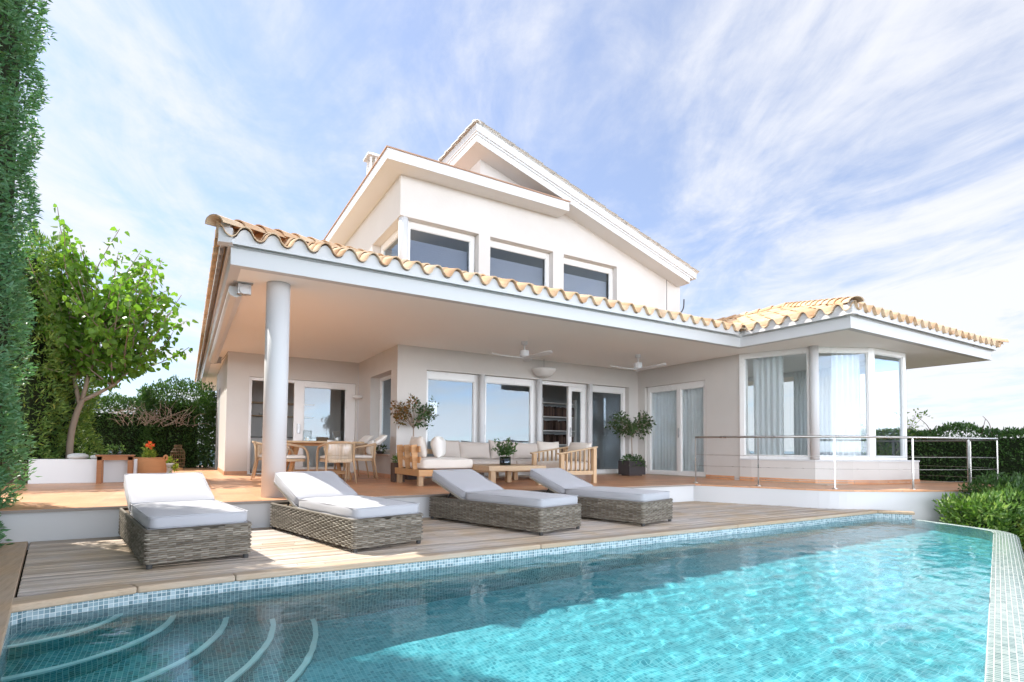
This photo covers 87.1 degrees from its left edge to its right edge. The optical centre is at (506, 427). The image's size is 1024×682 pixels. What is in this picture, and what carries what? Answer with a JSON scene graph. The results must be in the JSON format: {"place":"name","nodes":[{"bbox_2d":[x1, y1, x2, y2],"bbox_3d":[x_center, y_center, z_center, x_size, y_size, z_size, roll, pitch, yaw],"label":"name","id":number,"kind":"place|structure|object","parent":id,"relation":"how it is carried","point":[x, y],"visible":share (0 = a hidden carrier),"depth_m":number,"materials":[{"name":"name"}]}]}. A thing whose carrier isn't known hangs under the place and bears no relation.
{"place":"outdoors","nodes":[
{"label":"outdoors","id":0,"kind":"place"},
{"bbox_2d":[374,435,386,444],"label":"cushion","id":1,"kind":"object","parent":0,"point":[379,440],"visible":0.88,"depth_m":10.70,"materials":[{"name":"white fabric"}]},
{"bbox_2d":[17,501,872,596],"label":"deck","id":2,"kind":"structure","parent":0,"point":[55,566],"depth_m":5.12,"materials":[{"name":"brown wood"}]},
{"bbox_2d":[118,472,251,568],"bbox_3d":[-3.130,0.803,5.160,0.793,0.660,2.003,2,-3,-40],"label":"sun lounger","id":3,"kind":"object","parent":2,"relation":"on","point":[170,517],"visible":1,"depth_m":4.56,"materials":[{"name":"wicker"}]},
{"bbox_2d":[270,471,422,552],"bbox_3d":[-1.796,0.842,5.864,0.793,0.660,2.003,3,-3,-44],"label":"sun lounger","id":4,"kind":"object","parent":2,"relation":"on","point":[330,506],"visible":1,"depth_m":5.37,"materials":[{"name":"wicker"}]},
{"bbox_2d":[429,469,581,535],"bbox_3d":[-0.065,0.898,6.911,2.003,0.660,0.793,-2,-3,43],"label":"sun lounger","id":5,"kind":"object","parent":2,"relation":"on","point":[476,497],"visible":1,"depth_m":6.49,"materials":[{"name":"wicker"}]},
{"bbox_2d":[529,468,672,525],"bbox_3d":[1.288,0.941,7.703,2.003,0.660,0.793,-2,-3,44],"label":"sun lounger","id":6,"kind":"object","parent":2,"relation":"on","point":[643,507],"visible":0.76,"depth_m":7.18,"materials":[{"name":"wicker"}]},
{"bbox_2d":[0,518,993,681],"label":"pool water","id":7,"kind":"structure","parent":0,"point":[883,600],"depth_m":3.36,"materials":[{"name":"blue liquid"}]},
{"bbox_2d":[0,466,999,510],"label":"terrace","id":8,"kind":"structure","parent":0,"point":[233,488],"depth_m":9.05,"materials":[{"name":"ceramic"}]},
{"bbox_2d":[2,458,90,483],"bbox_3d":[-10.461,0.759,9.712,6.000,0.330,4.170,2,-3,-31],"label":"planting bed","id":9,"kind":"object","parent":8,"relation":"on","point":[11,481],"depth_m":8.78,"materials":[{"name":"green plant"}]},
{"bbox_2d":[2,224,108,461],"bbox_3d":[-9.701,-1.320,10.626,3.087,4.737,4.531,2,-3,-31],"label":"olive hedge","id":10,"kind":"object","parent":9,"relation":"on","point":[48,403],"visible":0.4,"depth_m":9.79,"materials":[{"name":"green plant"}]},
{"bbox_2d":[18,203,197,458],"bbox_3d":[-7.783,-1.659,10.508,3.114,4.874,3.614,2,-3,-31],"label":"mulberry tree","id":11,"kind":"object","parent":9,"relation":"on","point":[113,317],"visible":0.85,"depth_m":10.29,"materials":[{"name":"green plant"}]},
{"bbox_2d":[28,459,137,483],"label":"planter wall","id":12,"kind":"structure","parent":8,"relation":"on","point":[53,471],"depth_m":8.98,"materials":[{"name":"white paint"}]},
{"bbox_2d":[67,453,99,458],"bbox_3d":[-7.127,0.482,9.152,0.540,0.100,0.295,2,-3,-31],"label":"folded cloth","id":13,"kind":"object","parent":12,"relation":"on","point":[78,456],"visible":0.77,"depth_m":9.02,"materials":[{"name":"white fabric"}]},
{"bbox_2d":[95,455,135,483],"bbox_3d":[-6.626,0.698,9.130,0.530,0.478,0.300,2,-3,-31],"label":"side table","id":14,"kind":"object","parent":8,"relation":"on","point":[100,467],"visible":0.81,"depth_m":9.02,"materials":[{"name":"red wood"}]},
{"bbox_2d":[104,443,118,453],"bbox_3d":[-6.698,0.357,9.107,0.193,0.197,0.230,0,-2,11],"label":"plant","id":15,"kind":"object","parent":14,"relation":"on","point":[110,448],"visible":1,"depth_m":9.08,"materials":[{"name":"green plant"}]},
{"bbox_2d":[113,442,125,451],"bbox_3d":[-6.574,0.355,9.184,0.230,0.209,0.150,-1,-2,27],"label":"plant","id":16,"kind":"object","parent":14,"relation":"on","point":[120,446],"visible":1,"depth_m":9.20,"materials":[{"name":"green plant"}]},
{"bbox_2d":[73,374,216,467],"bbox_3d":[-11.111,-0.207,14.789,5.978,2.796,1.965,2,-3,-31],"label":"hedge","id":17,"kind":"object","parent":8,"relation":"on","point":[164,438],"visible":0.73,"depth_m":15.24,"materials":[{"name":"green plant"}]},
{"bbox_2d":[109,401,209,426],"bbox_3d":[-9.497,-0.409,14.760,2.425,0.778,0.981,2,-3,-31],"label":"dry thicket","id":18,"kind":"object","parent":17,"relation":"on","point":[154,417],"visible":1,"depth_m":14.72,"materials":[{"name":"brown plant"}]},
{"bbox_2d":[134,441,167,472],"bbox_3d":[-6.623,0.605,10.008,0.574,0.731,0.556,2,-3,-31],"label":"flower planter","id":19,"kind":"object","parent":8,"relation":"on","point":[147,463],"visible":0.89,"depth_m":9.88,"materials":[{"name":"orange ceramic"}]},
{"bbox_2d":[165,455,178,472],"bbox_3d":[-6.544,0.763,10.446,0.380,0.475,0.351,2,-3,-31],"label":"flower pot","id":20,"kind":"object","parent":8,"relation":"on","point":[171,467],"visible":0.54,"depth_m":10.43,"materials":[{"name":"ceramic"}]},
{"bbox_2d":[170,445,184,469],"bbox_3d":[-8.561,0.778,14.030,0.342,0.660,0.342,2,-3,-31],"label":"rattan lantern","id":21,"kind":"object","parent":8,"relation":"on","point":[178,447],"visible":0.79,"depth_m":13.96,"materials":[{"name":"brown wicker"}]},
{"bbox_2d":[251,441,261,479],"bbox_3d":[-4.707,0.638,10.633,0.593,0.752,0.618,1,-2,-21],"label":"dining chair","id":22,"kind":"object","parent":8,"relation":"on","point":[258,450],"visible":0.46,"depth_m":10.35,"materials":[{"name":"brown wood"}]},
{"bbox_2d":[250,424,320,470],"bbox_3d":[-6.147,0.522,14.481,2.165,1.225,0.650,2,-3,-31],"label":"kitchen counter","id":23,"kind":"object","parent":8,"relation":"on","point":[312,454],"visible":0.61,"depth_m":14.53,"materials":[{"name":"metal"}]},
{"bbox_2d":[286,443,308,470],"bbox_3d":[-3.971,0.610,9.734,0.618,0.752,0.594,-1,-3,41],"label":"dining chair","id":24,"kind":"object","parent":8,"relation":"on","point":[294,458],"visible":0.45,"depth_m":9.65,"materials":[{"name":"brown wood"}]},
{"bbox_2d":[286,441,363,479],"bbox_3d":[-3.727,0.646,10.569,1.800,0.759,1.320,2,-3,-31],"label":"dining table","id":25,"kind":"object","parent":8,"relation":"on","point":[338,471],"visible":0.46,"depth_m":10.19,"materials":[{"name":"brown wood"}]},
{"bbox_2d":[316,437,327,440],"bbox_3d":[-3.638,0.226,10.659,0.213,0.084,0.153,2,-3,-31],"label":"woven basket","id":26,"kind":"object","parent":25,"relation":"on","point":[322,439],"visible":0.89,"depth_m":10.61,"materials":[{"name":"wicker"}]},
{"bbox_2d":[316,441,356,482],"bbox_3d":[-3.062,0.619,9.732,0.618,0.752,0.593,2,-3,-35],"label":"dining chair","id":27,"kind":"object","parent":8,"relation":"on","point":[327,458],"visible":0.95,"depth_m":9.58,"materials":[{"name":"brown wood"}]},
{"bbox_2d":[327,440,352,455],"bbox_3d":[-2.972,0.368,9.594,0.460,0.305,0.141,2,9,-35],"label":"cushion","id":28,"kind":"object","parent":27,"relation":"on","point":[331,447],"visible":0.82,"depth_m":9.53,"materials":[{"name":"white fabric"}]},
{"bbox_2d":[0,484,694,513],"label":"terrace edge","id":29,"kind":"object","parent":8,"relation":"attached to","point":[111,508],"visible":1,"depth_m":6.23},
{"bbox_2d":[334,443,368,477],"bbox_3d":[-3.274,0.683,11.448,0.593,0.752,0.618,2,-3,-37],"label":"dining chair","id":30,"kind":"object","parent":8,"relation":"on","point":[361,452],"visible":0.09,"depth_m":11.38,"materials":[{"name":"brown wood"}]},
{"bbox_2d":[357,435,372,444],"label":"cushion","id":31,"kind":"object","parent":30,"relation":"on","point":[366,439],"visible":0.69,"depth_m":11.49,"materials":[{"name":"white fabric"}]},
{"bbox_2d":[347,443,377,479],"bbox_3d":[-2.858,0.660,10.750,0.594,0.752,0.618,1,-2,-19],"label":"dining chair","id":32,"kind":"object","parent":8,"relation":"on","point":[372,455],"visible":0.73,"depth_m":10.55,"materials":[{"name":"brown wood"}]},
{"bbox_2d":[366,440,374,454],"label":"cushion","id":33,"kind":"object","parent":32,"relation":"on","point":[368,449],"visible":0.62,"depth_m":10.65,"materials":[{"name":"white fabric"}]},
{"bbox_2d":[391,454,404,481],"bbox_3d":[-2.040,0.737,10.092,0.272,0.556,0.285,2,-3,-31],"label":"herb planter","id":34,"kind":"object","parent":8,"relation":"on","point":[394,464],"visible":0.45,"depth_m":10.03,"materials":[{"name":"brown plant"}]},
{"bbox_2d":[389,393,439,479],"bbox_3d":[-1.865,0.100,10.902,1.036,1.895,1.134,2,-3,-31],"label":"potted tree","id":35,"kind":"object","parent":8,"relation":"on","point":[427,411],"visible":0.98,"depth_m":10.79,"materials":[{"name":"green plant"}]},
{"bbox_2d":[395,444,558,485],"bbox_3d":[-0.244,0.706,10.733,4.007,0.699,1.880,2,-3,-31],"label":"corner sofa","id":36,"kind":"object","parent":8,"relation":"on","point":[413,464],"visible":0.59,"depth_m":9.40,"materials":[{"name":"white fabric"}]},
{"bbox_2d":[410,436,426,457],"bbox_3d":[-1.552,0.340,9.575,0.258,0.407,0.620,-14,4,-25],"label":"cushion","id":37,"kind":"object","parent":36,"relation":"on","point":[420,441],"visible":0.64,"depth_m":9.34,"materials":[{"name":"beige fabric"}]},
{"bbox_2d":[430,436,445,457],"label":"cushion","id":38,"kind":"object","parent":36,"relation":"on","point":[438,445],"visible":1,"depth_m":9.28,"materials":[{"name":"white fabric"}]},
{"bbox_2d":[434,440,459,457],"bbox_3d":[-1.202,0.447,10.950,0.620,0.408,0.249,2,-17,-34],"label":"cushion","id":39,"kind":"object","parent":36,"relation":"on","point":[452,449],"visible":0.58,"depth_m":10.91,"materials":[{"name":"beige fabric"}]},
{"bbox_2d":[459,442,490,458],"bbox_3d":[-0.665,0.479,11.249,0.740,0.380,0.281,2,-18,-28],"label":"cushion","id":40,"kind":"object","parent":36,"relation":"on","point":[472,450],"visible":0.94,"depth_m":11.14,"materials":[{"name":"beige fabric"}]},
{"bbox_2d":[488,440,512,458],"bbox_3d":[-0.108,0.471,11.596,0.600,0.428,0.206,2,-15,-33],"label":"cushion","id":41,"kind":"object","parent":36,"relation":"on","point":[493,453],"visible":0.42,"depth_m":11.44,"materials":[{"name":"beige fabric"}]},
{"bbox_2d":[512,442,537,458],"bbox_3d":[0.419,0.510,11.888,0.700,0.384,0.210,2,-17,-29],"label":"cushion","id":42,"kind":"object","parent":36,"relation":"on","point":[524,450],"visible":0.83,"depth_m":11.78,"materials":[{"name":"beige fabric"}]},
{"bbox_2d":[537,441,558,458],"bbox_3d":[0.961,0.504,12.108,0.560,0.428,0.281,1,-18,-21],"label":"cushion","id":43,"kind":"object","parent":36,"relation":"on","point":[545,445],"visible":0.69,"depth_m":12.01,"materials":[{"name":"beige fabric"}]},
{"bbox_2d":[467,464,545,484],"bbox_3d":[-0.071,0.846,9.737,1.160,0.348,1.120,2,-3,-31],"label":"coffee table","id":44,"kind":"object","parent":8,"relation":"on","point":[491,469],"visible":0.59,"depth_m":9.28,"materials":[{"name":"brown wood"}]},
{"bbox_2d":[491,437,517,464],"bbox_3d":[-0.025,0.411,9.593,0.480,0.508,0.473,0,-2,2],"label":"leafy vase","id":45,"kind":"object","parent":44,"relation":"on","point":[506,459],"visible":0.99,"depth_m":9.58,"materials":[{"name":"green glass"}]},
{"bbox_2d":[530,446,597,482],"bbox_3d":[1.116,0.709,10.507,0.922,0.701,0.985,2,-3,-31],"label":"slatted armchair","id":46,"kind":"object","parent":8,"relation":"on","point":[579,467],"visible":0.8,"depth_m":10.25,"materials":[{"name":"brown wood"}]},
{"bbox_2d":[568,442,591,461],"bbox_3d":[1.441,0.480,10.674,0.250,0.399,0.700,18,-11,-29],"label":"cushion","id":47,"kind":"object","parent":46,"relation":"on","point":[575,445],"visible":0.58,"depth_m":10.55,"materials":[{"name":"beige fabric"}]},
{"bbox_2d":[194,119,1008,497],"bbox_3d":[-0.198,-3.044,16.254,15.868,8.621,18.860,2,-3,-31],"label":"villa","id":48,"kind":"object","parent":8,"relation":"on","point":[452,269],"visible":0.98,"depth_m":11.70,"materials":[{"name":"paint"}]},
{"bbox_2d":[216,389,219,468],"bbox_3d":[-7.821,0.038,14.670,0.035,2.180,0.960,2,-3,-31],"label":"side door","id":49,"kind":"structure","parent":48,"relation":"in","point":[219,389],"depth_m":14.69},
{"bbox_2d":[209,281,252,363],"bbox_3d":[-5.107,-1.680,9.832,0.345,0.187,6.824,2,-3,-31],"label":"roller awning","id":50,"kind":"object","parent":48,"relation":"attached to","point":[232,299],"visible":1,"depth_m":7.97,"materials":[{"name":"white paint"}]},
{"bbox_2d":[251,401,313,417],"bbox_3d":[-6.356,-0.490,14.775,2.040,0.390,0.250,2,-3,-31],"label":"wall shelf","id":51,"kind":"object","parent":48,"relation":"attached to","point":[253,402],"depth_m":14.85,"materials":[{"name":"white wood"}]},
{"bbox_2d":[293,381,354,471],"bbox_3d":[-4.401,0.002,13.062,1.435,2.170,0.125,2,-3,-31],"label":"sliding door","id":52,"kind":"structure","parent":48,"relation":"in","point":[299,387],"depth_m":12.93,"materials":[{"name":"white metal"}]},
{"bbox_2d":[351,395,362,398],"bbox_3d":[-3.620,-0.731,13.065,0.260,0.090,0.260,2,-3,-31],"label":"wall lamp","id":53,"kind":"object","parent":48,"relation":"attached to","point":[357,397],"visible":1,"depth_m":12.98,"materials":[{"name":"white ceramic"}]},
{"bbox_2d":[376,443,386,453],"bbox_3d":[-2.798,0.449,11.974,0.318,0.267,0.464,2,-3,-31],"label":"potted plant","id":54,"kind":"object","parent":48,"relation":"on","point":[378,451],"visible":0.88,"depth_m":11.93,"materials":[{"name":"green plant"}]},
{"bbox_2d":[379,375,390,452],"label":"window","id":55,"kind":"structure","parent":48,"relation":"in","point":[388,377],"depth_m":12.60,"materials":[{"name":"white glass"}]},
{"bbox_2d":[381,228,398,254],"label":"upper window","id":56,"kind":"structure","parent":48,"relation":"in","point":[394,237],"depth_m":12.31,"materials":[{"name":"white glass"}]},
{"bbox_2d":[427,402,436,447],"bbox_3d":[-1.805,0.256,12.310,0.440,1.668,0.440,2,-3,-31],"label":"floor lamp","id":57,"kind":"object","parent":48,"relation":"on","point":[435,407],"visible":0.18,"depth_m":12.22,"materials":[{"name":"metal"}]},
{"bbox_2d":[408,221,474,271],"bbox_3d":[-1.462,-3.661,11.807,1.640,1.388,0.163,2,-3,-31],"label":"upper window","id":58,"kind":"structure","parent":48,"relation":"in","point":[422,252],"depth_m":11.86,"materials":[{"name":"white glass"}]},
{"bbox_2d":[425,371,477,476],"bbox_3d":[-1.217,-0.066,11.751,1.280,2.264,0.100,2,-3,-31],"label":"sliding door","id":59,"kind":"structure","parent":48,"relation":"in","point":[431,375],"depth_m":11.93,"materials":[{"name":"white glass"}]},
{"bbox_2d":[484,376,534,475],"bbox_3d":[0.045,-0.026,12.502,1.420,2.264,0.100,2,-3,-31],"label":"sliding door","id":60,"kind":"structure","parent":48,"relation":"in","point":[488,379],"depth_m":12.70,"materials":[{"name":"white glass"}]},
{"bbox_2d":[490,240,548,286],"bbox_3d":[0.265,-3.606,12.835,1.780,1.388,0.163,2,-3,-31],"label":"upper window","id":61,"kind":"structure","parent":48,"relation":"in","point":[503,269],"depth_m":12.91,"materials":[{"name":"white glass"}]},
{"bbox_2d":[491,341,552,361],"bbox_3d":[0.312,-1.530,10.481,1.131,0.340,1.163,2,-3,-31],"label":"ceiling fan","id":62,"kind":"object","parent":48,"relation":"hanging from","point":[525,355],"visible":1,"depth_m":10.49,"materials":[{"name":"white paint"}]},
{"bbox_2d":[532,367,555,376],"bbox_3d":[0.890,-1.397,12.643,0.570,0.430,0.570,2,-3,-31],"label":"bowl lamp","id":63,"kind":"object","parent":48,"relation":"attached to","point":[543,371],"visible":1,"depth_m":12.46,"materials":[{"name":"white glass"}]},
{"bbox_2d":[542,398,576,451],"bbox_3d":[1.483,0.214,15.736,1.250,2.100,0.275,2,-3,-31],"label":"bookshelf","id":64,"kind":"object","parent":48,"relation":"on","point":[553,412],"visible":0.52,"depth_m":15.66,"materials":[{"name":"white wood"}]},
{"bbox_2d":[566,387,584,461],"bbox_3d":[1.762,0.071,13.514,0.530,2.180,0.115,2,-3,-31],"label":"sliding door","id":65,"kind":"structure","parent":48,"relation":"in","point":[569,389],"depth_m":13.46,"materials":[{"name":"white glass"}]},
{"bbox_2d":[564,257,612,299],"bbox_3d":[2.038,-3.549,13.890,1.770,1.388,0.163,2,-3,-31],"label":"upper window","id":66,"kind":"structure","parent":48,"relation":"in","point":[572,283],"depth_m":13.99,"materials":[{"name":"white glass"}]},
{"bbox_2d":[593,385,624,473],"bbox_3d":[2.612,0.056,14.030,1.235,2.264,0.100,2,-3,-31],"label":"sliding door","id":67,"kind":"structure","parent":48,"relation":"in","point":[600,389],"depth_m":14.22,"materials":[{"name":"white glass"}]},
{"bbox_2d":[611,354,666,371],"bbox_3d":[2.901,-1.454,11.859,1.143,0.340,1.154,2,-3,-31],"label":"ceiling fan","id":68,"kind":"object","parent":48,"relation":"hanging from","point":[638,365],"visible":1,"depth_m":11.88,"materials":[{"name":"white paint"}]},
{"bbox_2d":[648,384,677,474],"bbox_3d":[4.039,0.058,13.739,0.090,2.264,1.060,2,-3,-31],"label":"sliding door","id":69,"kind":"structure","parent":48,"relation":"in","point":[673,387],"depth_m":14.06,"materials":[{"name":"white glass"}]},
{"bbox_2d":[655,390,683,470],"bbox_3d":[4.200,0.050,13.835,0.094,2.270,0.940,2,-3,-31],"label":"curtain","id":70,"kind":"object","parent":48,"relation":"hanging from","point":[666,430],"visible":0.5,"depth_m":13.91,"materials":[{"name":"white fabric"}]},
{"bbox_2d":[666,280,684,312],"bbox_3d":[4.573,-3.361,14.820,0.959,1.430,0.180,2,-3,-39],"label":"antenna","id":71,"kind":"object","parent":48,"relation":"attached to","point":[666,299],"visible":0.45,"depth_m":14.82,"materials":[{"name":"metal"}]},
{"bbox_2d":[677,380,705,476],"bbox_3d":[4.480,0.031,12.926,0.125,2.264,0.870,2,-3,-31],"label":"sliding door","id":72,"kind":"structure","parent":48,"relation":"in","point":[697,384],"depth_m":13.17,"materials":[{"name":"white glass"}]},
{"bbox_2d":[685,388,703,471],"bbox_3d":[4.665,0.023,13.018,0.086,2.270,0.820,2,-3,-30],"label":"curtain","id":73,"kind":"object","parent":48,"relation":"hanging from","point":[693,413],"visible":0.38,"depth_m":13.14,"materials":[{"name":"white fabric"}]},
{"bbox_2d":[753,356,783,454],"bbox_3d":[5.635,-0.235,11.553,0.597,2.650,0.084,-1,-3,38],"label":"curtain","id":74,"kind":"object","parent":48,"relation":"hanging from","point":[768,376],"visible":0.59,"depth_m":11.55,"materials":[{"name":"white fabric"}]},
{"bbox_2d":[739,347,809,459],"bbox_3d":[5.649,-0.482,11.287,1.418,2.272,0.090,-1,-3,40],"label":"bay window","id":75,"kind":"structure","parent":48,"relation":"in","point":[742,357],"depth_m":11.49,"materials":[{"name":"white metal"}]},
{"bbox_2d":[748,368,830,454],"bbox_3d":[7.444,-0.332,14.758,0.090,2.272,3.300,2,-3,-30],"label":"bay window","id":76,"kind":"structure","parent":48,"relation":"in","point":[791,374],"depth_m":14.44,"materials":[{"name":"white glass"}]},
{"bbox_2d":[794,369,831,454],"bbox_3d":[7.844,-0.130,13.766,0.092,2.650,1.001,2,-2,-28],"label":"curtain","id":77,"kind":"object","parent":48,"relation":"hanging from","point":[800,403],"visible":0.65,"depth_m":13.90,"materials":[{"name":"white fabric"}]},
{"bbox_2d":[831,353,860,455],"bbox_3d":[6.954,-0.245,10.974,0.609,2.650,0.085,1,-2,-4],"label":"curtain","id":78,"kind":"object","parent":48,"relation":"hanging from","point":[846,405],"visible":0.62,"depth_m":10.98,"materials":[{"name":"white fabric"}]},
{"bbox_2d":[818,347,873,459],"bbox_3d":[6.771,-0.489,10.854,1.218,2.272,0.090,1,-2,-1],"label":"bay window","id":79,"kind":"structure","parent":48,"relation":"in","point":[867,351],"depth_m":10.84,"materials":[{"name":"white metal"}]},
{"bbox_2d":[860,357,900,455],"bbox_3d":[8.355,-0.416,12.379,0.090,2.272,1.946,1,-2,-6],"label":"bay window","id":80,"kind":"structure","parent":48,"relation":"in","point":[883,359],"depth_m":11.90,"materials":[{"name":"white glass"}]},
{"bbox_2d":[872,348,906,459],"bbox_3d":[7.916,-0.467,11.159,1.261,2.272,0.090,2,-2,-28],"label":"bay window","id":81,"kind":"structure","parent":48,"relation":"in","point":[875,351],"depth_m":11.36,"materials":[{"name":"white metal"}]},
{"bbox_2d":[605,410,655,475],"bbox_3d":[3.165,0.365,13.334,1.475,1.644,1.101,2,-3,-31],"label":"potted tree","id":82,"kind":"object","parent":8,"relation":"on","point":[634,466],"visible":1,"depth_m":13.16,"materials":[{"name":"green plant"}]},
{"bbox_2d":[693,435,998,489],"bbox_3d":[6.917,0.673,11.052,5.880,0.919,4.166,2,-3,-31],"label":"steel railing","id":83,"kind":"object","parent":8,"relation":"on","point":[968,440],"visible":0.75,"depth_m":9.63,"materials":[{"name":"silver metal"}]},
{"bbox_2d":[0,510,1023,681],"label":"swimming pool","id":84,"kind":"structure","parent":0,"point":[1004,661],"depth_m":4.26,"materials":[{"name":"tile"}]},
{"bbox_2d":[13,0,1023,450],"label":"sky","id":85,"kind":"structure","parent":0,"point":[783,151],"materials":[{"name":"blue"}]},
{"bbox_3d":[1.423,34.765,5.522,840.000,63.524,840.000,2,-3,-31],"label":"ground","id":86,"kind":"structure","parent":0,"visible":0},
{"bbox_2d":[0,486,980,549],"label":"terrace wall","id":87,"kind":"structure","parent":86,"relation":"on","point":[43,526],"depth_m":9.04,"materials":[{"name":"white paint"}]},
{"bbox_2d":[15,550,136,597],"bbox_3d":[-0.228,1.397,6.567,13.400,0.200,2.450,2,-3,-31],"label":"deck base","id":88,"kind":"object","parent":87,"relation":"attached to","point":[21,575],"visible":0.11,"depth_m":4.25,"materials":[{"name":"brown wood"}]},
{"bbox_2d":[0,541,27,655],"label":"deck border","id":89,"kind":"object","parent":88,"relation":"on","point":[12,557],"visible":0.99,"depth_m":3.90,"materials":[{"name":"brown wood"}]},
{"bbox_2d":[0,0,56,547],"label":"tall hedge","id":90,"kind":"object","parent":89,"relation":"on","point":[16,57],"visible":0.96,"depth_m":5.54,"materials":[{"name":"green plant"}]},
{"bbox_2d":[861,406,930,455],"bbox_3d":[9.523,0.280,13.600,2.341,1.663,2.241,2,-3,-31],"label":"wild bush","id":91,"kind":"object","parent":86,"relation":"on","point":[886,448],"visible":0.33,"depth_m":13.33,"materials":[{"name":"green plant"}]},
{"bbox_2d":[861,420,1023,484],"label":"clipped hedge","id":92,"kind":"object","parent":86,"relation":"on","point":[1010,456],"visible":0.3,"depth_m":12.39,"materials":[{"name":"green plant"}]},
{"bbox_2d":[920,417,1023,436],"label":"dry shoots","id":93,"kind":"object","parent":92,"relation":"attached to","point":[982,430],"visible":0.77,"depth_m":12.24,"materials":[{"name":"brown plant"}]},
{"bbox_2d":[931,482,1023,545],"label":"bright shrub","id":94,"kind":"object","parent":86,"relation":"on","point":[973,503],"visible":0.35,"depth_m":8.35,"materials":[{"name":"green plant"}]},
{"bbox_2d":[957,471,1023,552],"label":"rounded shrub","id":95,"kind":"object","parent":86,"relation":"on","point":[1016,481],"visible":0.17,"depth_m":8.86,"materials":[{"name":"green plant"}]},
{"bbox_2d":[1017,518,1023,548],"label":"shrub","id":96,"kind":"object","parent":86,"relation":"on","point":[1018,524],"visible":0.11,"depth_m":8.20,"materials":[{"name":"green plant"}]}
]}

